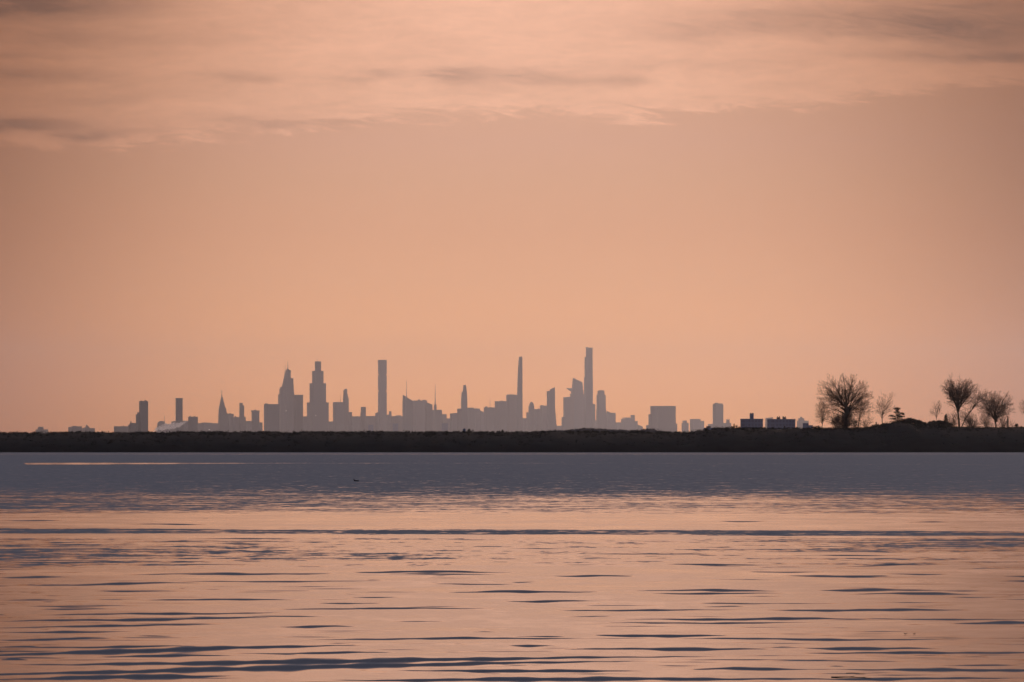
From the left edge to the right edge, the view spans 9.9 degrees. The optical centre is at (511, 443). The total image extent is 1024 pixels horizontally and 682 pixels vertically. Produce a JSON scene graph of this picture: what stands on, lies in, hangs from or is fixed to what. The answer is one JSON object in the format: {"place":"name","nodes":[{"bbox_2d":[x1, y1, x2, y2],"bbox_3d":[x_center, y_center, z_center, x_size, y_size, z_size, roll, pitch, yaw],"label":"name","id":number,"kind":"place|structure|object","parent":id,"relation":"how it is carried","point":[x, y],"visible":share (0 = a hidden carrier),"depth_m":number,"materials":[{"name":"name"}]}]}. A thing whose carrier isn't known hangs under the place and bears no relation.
{"place":"outdoors","nodes":[
{"label":"outdoors","id":0,"kind":"place"},
{"bbox_2d":[0,452,1023,681],"bbox_3d":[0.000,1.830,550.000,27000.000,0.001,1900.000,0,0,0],"label":"water","id":1,"kind":"structure","parent":0,"point":[482,567],"depth_m":88.34,"materials":[{"name":"multicoloured liquid"}]},
{"bbox_2d":[0,423,1023,451],"bbox_3d":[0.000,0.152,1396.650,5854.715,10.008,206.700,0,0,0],"label":"shore bank","id":2,"kind":"structure","parent":0,"point":[920,441],"depth_m":1307.83,"materials":[{"name":"soil"}]},
{"bbox_2d":[0,421,1023,447],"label":"shoreline scrub","id":3,"kind":"object","parent":2,"relation":"on","point":[727,428],"visible":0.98,"depth_m":1334.46,"materials":[{"name":"black plant"}]},
{"bbox_2d":[813,398,829,424],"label":"bare tree","id":4,"kind":"object","parent":2,"relation":"on","point":[823,412],"visible":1,"depth_m":1345.95,"materials":[{"name":"brown plant"}]},
{"bbox_2d":[823,403,857,427],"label":"bare shrub","id":5,"kind":"object","parent":2,"relation":"on","point":[844,419],"visible":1,"depth_m":1343.76,"materials":[{"name":"brown plant"}]},
{"bbox_2d":[818,373,873,427],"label":"bare tree","id":6,"kind":"object","parent":2,"relation":"on","point":[837,396],"visible":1,"depth_m":1351.29,"materials":[{"name":"brown plant"}]},
{"bbox_2d":[831,411,861,428],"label":"ivy thicket","id":7,"kind":"object","parent":2,"relation":"on","point":[854,422],"visible":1,"depth_m":1348.74,"materials":[{"name":"black plant"}]},
{"bbox_2d":[853,395,869,427],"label":"bare tree","id":8,"kind":"object","parent":2,"relation":"on","point":[862,408],"visible":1,"depth_m":1348.06,"materials":[{"name":"brown plant"}]},
{"bbox_2d":[856,414,873,426],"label":"bare shrub","id":9,"kind":"object","parent":2,"relation":"on","point":[864,424],"visible":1,"depth_m":1355.97,"materials":[{"name":"brown plant"}]},
{"bbox_2d":[872,391,895,422],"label":"bare tree","id":10,"kind":"object","parent":2,"relation":"on","point":[882,406],"visible":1,"depth_m":1351.83,"materials":[{"name":"brown plant"}]},
{"bbox_2d":[889,407,908,422],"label":"layered pine","id":11,"kind":"object","parent":2,"relation":"on","point":[899,414],"visible":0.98,"depth_m":1353.80,"materials":[{"name":"black plant"}]},
{"bbox_2d":[900,418,926,424],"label":"evergreen thicket","id":12,"kind":"object","parent":2,"relation":"on","point":[914,421],"visible":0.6,"depth_m":1357.48,"materials":[{"name":"black plant"}]},
{"bbox_2d":[929,400,941,424],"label":"bare tree","id":13,"kind":"object","parent":2,"relation":"on","point":[936,415],"visible":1,"depth_m":1352.00,"materials":[{"name":"brown plant"}]},
{"bbox_2d":[928,420,952,426],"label":"trimmed hedge","id":14,"kind":"object","parent":2,"relation":"on","point":[940,423],"visible":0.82,"depth_m":1353.61,"materials":[{"name":"plant"}]},
{"bbox_2d":[943,414,948,424],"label":"upright evergreen","id":15,"kind":"object","parent":2,"relation":"on","point":[945,420],"visible":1,"depth_m":1351.86,"materials":[{"name":"black plant"}]},
{"bbox_2d":[946,410,960,426],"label":"bare shrub","id":16,"kind":"object","parent":2,"relation":"on","point":[953,421],"visible":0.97,"depth_m":1354.50,"materials":[{"name":"brown plant"}]},
{"bbox_2d":[940,374,978,426],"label":"bare tree","id":17,"kind":"object","parent":2,"relation":"on","point":[955,398],"visible":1,"depth_m":1351.54,"materials":[{"name":"brown plant"}]},
{"bbox_2d":[959,410,982,426],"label":"bare shrub","id":18,"kind":"object","parent":2,"relation":"on","point":[971,423],"visible":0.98,"depth_m":1356.75,"materials":[{"name":"brown plant"}]},
{"bbox_2d":[961,389,993,426],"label":"bare tree","id":19,"kind":"object","parent":2,"relation":"on","point":[978,399],"visible":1,"depth_m":1346.83,"materials":[{"name":"brown plant"}]},
{"bbox_2d":[978,412,993,426],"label":"bare shrub","id":20,"kind":"object","parent":2,"relation":"on","point":[986,421],"visible":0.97,"depth_m":1354.88,"materials":[{"name":"brown plant"}]},
{"bbox_2d":[976,388,1015,426],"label":"bare tree","id":21,"kind":"object","parent":2,"relation":"on","point":[991,409],"visible":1,"depth_m":1351.77,"materials":[{"name":"brown plant"}]},
{"bbox_2d":[997,414,1011,426],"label":"bare shrub","id":22,"kind":"object","parent":2,"relation":"on","point":[1003,424],"visible":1,"depth_m":1355.81,"materials":[{"name":"brown plant"}]},
{"bbox_2d":[0,0,1023,432],"label":"sky","id":23,"kind":"structure","parent":0,"point":[743,206],"materials":[{"name":"orange"}]},
{"bbox_3d":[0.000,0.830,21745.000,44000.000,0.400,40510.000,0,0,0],"label":"ground","id":24,"kind":"structure","parent":0,"visible":0},
{"bbox_2d":[36,427,47,433],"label":"city building","id":25,"kind":"structure","parent":24,"relation":"on","point":[40,429],"depth_m":24376.87,"materials":[{"name":"stone"}]},
{"bbox_2d":[68,426,81,431],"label":"city building","id":26,"kind":"structure","parent":24,"relation":"on","point":[75,428],"depth_m":23765.63,"materials":[{"name":"stone"}]},
{"bbox_2d":[82,425,94,431],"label":"city building","id":27,"kind":"structure","parent":24,"relation":"on","point":[86,428],"depth_m":21992.25,"materials":[{"name":"stone"}]},
{"bbox_2d":[114,425,127,432],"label":"city building","id":28,"kind":"structure","parent":24,"relation":"on","point":[122,429],"depth_m":21514.31,"materials":[{"name":"stone"}]},
{"bbox_2d":[128,421,135,432],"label":"city building","id":29,"kind":"structure","parent":24,"relation":"on","point":[131,426],"depth_m":19338.76,"materials":[{"name":"stone"}]},
{"bbox_2d":[136,400,147,432],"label":"city tower","id":30,"kind":"structure","parent":24,"relation":"on","point":[142,419],"depth_m":18993.19,"materials":[{"name":"grey glass"}]},
{"bbox_2d":[156,416,164,432],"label":"city building","id":31,"kind":"structure","parent":24,"relation":"on","point":[160,426],"depth_m":28470.34,"materials":[{"name":"stone"}]},
{"bbox_2d":[165,423,170,432],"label":"city building","id":32,"kind":"structure","parent":24,"relation":"on","point":[167,427],"depth_m":27733.78,"materials":[{"name":"stone"}]},
{"bbox_2d":[171,421,175,431],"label":"city building","id":33,"kind":"structure","parent":24,"relation":"on","point":[173,426],"depth_m":26173.91,"materials":[{"name":"stone"}]},
{"bbox_2d":[175,398,182,431],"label":"city tower","id":34,"kind":"structure","parent":24,"relation":"on","point":[179,414],"depth_m":22393.54,"materials":[{"name":"grey glass"}]},
{"bbox_2d":[183,421,187,431],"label":"city building","id":35,"kind":"structure","parent":24,"relation":"on","point":[185,425],"depth_m":26508.79,"materials":[{"name":"stone"}]},
{"bbox_2d":[188,416,197,431],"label":"city building","id":36,"kind":"structure","parent":24,"relation":"on","point":[193,424],"depth_m":22282.43,"materials":[{"name":"stone"}]},
{"bbox_2d":[198,423,217,431],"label":"city building","id":37,"kind":"structure","parent":24,"relation":"on","point":[206,427],"depth_m":31316.15,"materials":[{"name":"stone"}]},
{"bbox_2d":[218,395,227,431],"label":"city tower","id":38,"kind":"structure","parent":24,"relation":"on","point":[222,419],"depth_m":28170.23,"materials":[{"name":"stone"}]},
{"bbox_2d":[228,413,233,431],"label":"city building","id":39,"kind":"structure","parent":24,"relation":"on","point":[230,415],"depth_m":29517.83,"materials":[{"name":"stone"}]},
{"bbox_2d":[232,416,237,431],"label":"city building","id":40,"kind":"structure","parent":24,"relation":"on","point":[235,423],"depth_m":29295.86,"materials":[{"name":"stone"}]},
{"bbox_2d":[238,403,245,431],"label":"city tower","id":41,"kind":"structure","parent":24,"relation":"on","point":[241,422],"depth_m":28851.84,"materials":[{"name":"brick"}]},
{"bbox_2d":[246,421,251,431],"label":"city building","id":42,"kind":"structure","parent":24,"relation":"on","point":[248,425],"depth_m":30750.99,"materials":[{"name":"stone"}]},
{"bbox_2d":[251,410,259,431],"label":"city tower","id":43,"kind":"structure","parent":24,"relation":"on","point":[255,420],"depth_m":27490.18,"materials":[{"name":"stone"}]},
{"bbox_2d":[259,422,262,430],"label":"city building","id":44,"kind":"structure","parent":24,"relation":"on","point":[260,426],"depth_m":32046.02,"materials":[{"name":"stone"}]},
{"bbox_2d":[264,403,278,431],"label":"city building","id":45,"kind":"structure","parent":24,"relation":"on","point":[271,417],"depth_m":28300.12,"materials":[{"name":"grey glass"}]},
{"bbox_2d":[278,371,285,431],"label":"city tower","id":46,"kind":"structure","parent":24,"relation":"on","point":[281,398],"depth_m":32239.00,"materials":[{"name":"stone"}]},
{"bbox_2d":[284,367,293,432],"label":"city tower","id":47,"kind":"structure","parent":24,"relation":"on","point":[289,409],"depth_m":31227.93,"materials":[{"name":"stone"}]},
{"bbox_2d":[294,395,302,432],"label":"city building","id":48,"kind":"structure","parent":24,"relation":"on","point":[298,413],"depth_m":28392.50,"materials":[{"name":"brick"}]},
{"bbox_2d":[303,416,306,431],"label":"city building","id":49,"kind":"structure","parent":24,"relation":"on","point":[304,423],"depth_m":32032.98,"materials":[{"name":"stone"}]},
{"bbox_2d":[307,361,328,431],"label":"city tower","id":50,"kind":"structure","parent":24,"relation":"on","point":[317,412],"depth_m":31555.80,"materials":[{"name":"stone"}]},
{"bbox_2d":[329,421,332,431],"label":"city building","id":51,"kind":"structure","parent":24,"relation":"on","point":[330,425],"depth_m":33189.25,"materials":[{"name":"stone"}]},
{"bbox_2d":[333,394,343,431],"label":"city building","id":52,"kind":"structure","parent":24,"relation":"on","point":[338,416],"depth_m":32358.21,"materials":[{"name":"stone"}]},
{"bbox_2d":[343,389,348,431],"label":"city tower","id":53,"kind":"structure","parent":24,"relation":"on","point":[346,402],"depth_m":33610.56,"materials":[{"name":"brick"}]},
{"bbox_2d":[348,412,351,430],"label":"city building","id":54,"kind":"structure","parent":24,"relation":"on","point":[349,421],"depth_m":31032.78,"materials":[{"name":"stone"}]},
{"bbox_2d":[352,416,359,431],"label":"city building","id":55,"kind":"structure","parent":24,"relation":"on","point":[355,423],"depth_m":35183.86,"materials":[{"name":"stone"}]},
{"bbox_2d":[360,407,365,430],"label":"city tower","id":56,"kind":"structure","parent":24,"relation":"on","point":[363,419],"depth_m":32253.38,"materials":[{"name":"brick"}]},
{"bbox_2d":[366,416,374,430],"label":"city building","id":57,"kind":"structure","parent":24,"relation":"on","point":[370,420],"depth_m":35164.23,"materials":[{"name":"stone"}]},
{"bbox_2d":[368,425,372,431],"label":"city building","id":58,"kind":"structure","parent":24,"relation":"on","point":[370,427],"depth_m":27813.33,"materials":[{"name":"grey concrete"}]},
{"bbox_2d":[375,412,378,430],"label":"city building","id":59,"kind":"structure","parent":24,"relation":"on","point":[377,421],"depth_m":33846.64,"materials":[{"name":"stone"}]},
{"bbox_2d":[378,360,386,431],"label":"city tower","id":60,"kind":"structure","parent":24,"relation":"on","point":[382,388],"depth_m":37344.61,"materials":[{"name":"stone"}]},
{"bbox_2d":[386,411,391,431],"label":"city building","id":61,"kind":"structure","parent":24,"relation":"on","point":[388,422],"depth_m":36740.26,"materials":[{"name":"stone"}]},
{"bbox_2d":[393,424,397,431],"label":"city building","id":62,"kind":"structure","parent":24,"relation":"on","point":[395,427],"depth_m":27726.06,"materials":[{"name":"grey concrete"}]},
{"bbox_2d":[391,415,401,431],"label":"city building","id":63,"kind":"structure","parent":24,"relation":"on","point":[396,419],"depth_m":34794.95,"materials":[{"name":"stone"}]},
{"bbox_2d":[402,380,412,432],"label":"city tower","id":64,"kind":"structure","parent":24,"relation":"on","point":[407,414],"depth_m":33945.27,"materials":[{"name":"grey glass"}]},
{"bbox_2d":[413,399,426,431],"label":"city building","id":65,"kind":"structure","parent":24,"relation":"on","point":[418,414],"depth_m":37384.66,"materials":[{"name":"stone"}]},
{"bbox_2d":[425,402,432,430],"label":"city building","id":66,"kind":"structure","parent":24,"relation":"on","point":[428,416],"depth_m":34247.79,"materials":[{"name":"brick"}]},
{"bbox_2d":[433,394,441,431],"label":"city building","id":67,"kind":"structure","parent":24,"relation":"on","point":[437,420],"depth_m":34375.38,"materials":[{"name":"stone"}]},
{"bbox_2d":[442,414,446,422],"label":"city building","id":68,"kind":"structure","parent":24,"relation":"on","point":[444,418],"depth_m":37896.32,"materials":[{"name":"stone"}]},
{"bbox_2d":[442,423,447,430],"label":"city building","id":69,"kind":"structure","parent":24,"relation":"on","point":[444,426],"depth_m":27549.83,"materials":[{"name":"grey concrete"}]},
{"bbox_2d":[447,418,449,431],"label":"city building","id":70,"kind":"structure","parent":24,"relation":"on","point":[448,420],"depth_m":38246.92,"materials":[{"name":"stone"}]},
{"bbox_2d":[450,413,456,431],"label":"city building","id":71,"kind":"structure","parent":24,"relation":"on","point":[453,422],"depth_m":34022.03,"materials":[{"name":"stone"}]},
{"bbox_2d":[457,409,461,431],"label":"city building","id":72,"kind":"structure","parent":24,"relation":"on","point":[459,419],"depth_m":33571.03,"materials":[{"name":"brick"}]},
{"bbox_2d":[461,385,466,431],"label":"city tower","id":73,"kind":"structure","parent":24,"relation":"on","point":[464,406],"depth_m":34970.61,"materials":[{"name":"grey glass"}]},
{"bbox_2d":[467,408,473,432],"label":"city building","id":74,"kind":"structure","parent":24,"relation":"on","point":[470,418],"depth_m":35781.71,"materials":[{"name":"stone"}]},
{"bbox_2d":[474,408,479,431],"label":"city building","id":75,"kind":"structure","parent":24,"relation":"on","point":[476,419],"depth_m":37857.36,"materials":[{"name":"stone"}]},
{"bbox_2d":[480,410,483,430],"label":"city building","id":76,"kind":"structure","parent":24,"relation":"on","point":[481,420],"depth_m":38908.26,"materials":[{"name":"stone"}]},
{"bbox_2d":[484,406,494,432],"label":"city building","id":77,"kind":"structure","parent":24,"relation":"on","point":[489,419],"depth_m":36794.29,"materials":[{"name":"stone"}]},
{"bbox_2d":[495,401,506,432],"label":"city building","id":78,"kind":"structure","parent":24,"relation":"on","point":[500,415],"depth_m":35888.13,"materials":[{"name":"stone"}]},
{"bbox_2d":[506,394,516,431],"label":"city building","id":79,"kind":"structure","parent":24,"relation":"on","point":[511,399],"depth_m":36676.31,"materials":[{"name":"brick"}]},
{"bbox_2d":[516,357,522,431],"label":"city tower","id":80,"kind":"structure","parent":24,"relation":"on","point":[519,407],"depth_m":35991.55,"materials":[{"name":"stone"}]},
{"bbox_2d":[523,418,525,430],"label":"city building","id":81,"kind":"structure","parent":24,"relation":"on","point":[524,424],"depth_m":38661.61,"materials":[{"name":"stone"}]},
{"bbox_2d":[526,412,528,431],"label":"city building","id":82,"kind":"structure","parent":24,"relation":"on","point":[527,421],"depth_m":37674.36,"materials":[{"name":"stone"}]},
{"bbox_2d":[529,402,533,431],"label":"city tower","id":83,"kind":"structure","parent":24,"relation":"on","point":[531,416],"depth_m":35651.06,"materials":[{"name":"stone"}]},
{"bbox_2d":[534,408,540,431],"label":"city building","id":84,"kind":"structure","parent":24,"relation":"on","point":[537,419],"depth_m":37034.97,"materials":[{"name":"stone"}]},
{"bbox_2d":[540,405,546,430],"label":"city building","id":85,"kind":"structure","parent":24,"relation":"on","point":[543,408],"depth_m":37886.85,"materials":[{"name":"stone"}]},
{"bbox_2d":[547,387,556,430],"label":"city tower","id":86,"kind":"structure","parent":24,"relation":"on","point":[551,420],"depth_m":35986.39,"materials":[{"name":"grey glass"}]},
{"bbox_2d":[562,417,565,430],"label":"city building","id":87,"kind":"structure","parent":24,"relation":"on","point":[563,423],"depth_m":39024.46,"materials":[{"name":"stone"}]},
{"bbox_2d":[563,396,573,429],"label":"city building","id":88,"kind":"structure","parent":24,"relation":"on","point":[568,408],"depth_m":40554.97,"materials":[{"name":"brick"}]},
{"bbox_2d":[566,378,583,429],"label":"city tower","id":89,"kind":"structure","parent":24,"relation":"on","point":[576,389],"depth_m":41075.25,"materials":[{"name":"grey glass"}]},
{"bbox_2d":[584,347,592,427],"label":"city tower","id":90,"kind":"structure","parent":24,"relation":"on","point":[588,390],"depth_m":40404.71,"materials":[{"name":"grey glass"}]},
{"bbox_2d":[592,404,594,427],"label":"city building","id":91,"kind":"structure","parent":24,"relation":"on","point":[593,415],"depth_m":39270.39,"materials":[{"name":"stone"}]},
{"bbox_2d":[596,390,605,428],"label":"city tower","id":92,"kind":"structure","parent":24,"relation":"on","point":[601,412],"depth_m":39384.90,"materials":[{"name":"stone"}]},
{"bbox_2d":[540,427,662,432],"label":"distant wood","id":93,"kind":"object","parent":24,"relation":"on","point":[612,430],"visible":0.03,"depth_m":4446.11,"materials":[{"name":"black plant"}]},
{"bbox_2d":[606,411,615,429],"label":"city building","id":94,"kind":"structure","parent":24,"relation":"on","point":[611,421],"depth_m":39906.29,"materials":[{"name":"stone"}]},
{"bbox_2d":[616,422,620,429],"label":"city building","id":95,"kind":"structure","parent":24,"relation":"on","point":[618,425],"depth_m":40856.73,"materials":[{"name":"stone"}]},
{"bbox_2d":[621,415,637,429],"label":"city building","id":96,"kind":"structure","parent":24,"relation":"on","point":[631,423],"depth_m":40445.73,"materials":[{"name":"stone"}]},
{"bbox_2d":[646,406,676,431],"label":"city building","id":97,"kind":"structure","parent":24,"relation":"on","point":[661,418],"depth_m":33158.54,"materials":[{"name":"stone"}]},
{"bbox_2d":[682,420,688,431],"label":"city building","id":98,"kind":"structure","parent":24,"relation":"on","point":[685,426],"depth_m":38124.76,"materials":[{"name":"stone"}]},
{"bbox_2d":[690,419,703,431],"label":"city building","id":99,"kind":"structure","parent":24,"relation":"on","point":[696,424],"depth_m":40085.06,"materials":[{"name":"brick"}]},
{"bbox_2d":[713,403,722,427],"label":"city tower","id":100,"kind":"structure","parent":24,"relation":"on","point":[718,415],"depth_m":33266.28,"materials":[{"name":"stone"}]},
{"bbox_2d":[723,419,730,427],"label":"city building","id":101,"kind":"structure","parent":24,"relation":"on","point":[727,423],"depth_m":33471.09,"materials":[{"name":"stone"}]},
{"bbox_2d":[740,413,762,427],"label":"apartment block","id":102,"kind":"structure","parent":24,"relation":"on","point":[752,422],"depth_m":4695.78,"materials":[{"name":"grey concrete"}]},
{"bbox_2d":[767,416,795,428],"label":"apartment block","id":103,"kind":"structure","parent":24,"relation":"on","point":[778,422],"depth_m":4744.33,"materials":[{"name":"grey concrete"}]},
{"bbox_2d":[797,417,808,428],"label":"city building","id":104,"kind":"structure","parent":24,"relation":"on","point":[800,421],"depth_m":30393.52,"materials":[{"name":"stone"}]},
{"bbox_2d":[803,423,812,427],"bbox_3d":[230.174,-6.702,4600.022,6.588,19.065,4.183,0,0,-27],"label":"apartment block","id":105,"kind":"structure","parent":24,"relation":"on","point":[805,425],"depth_m":4598.76,"materials":[{"name":"grey concrete"}]}
]}

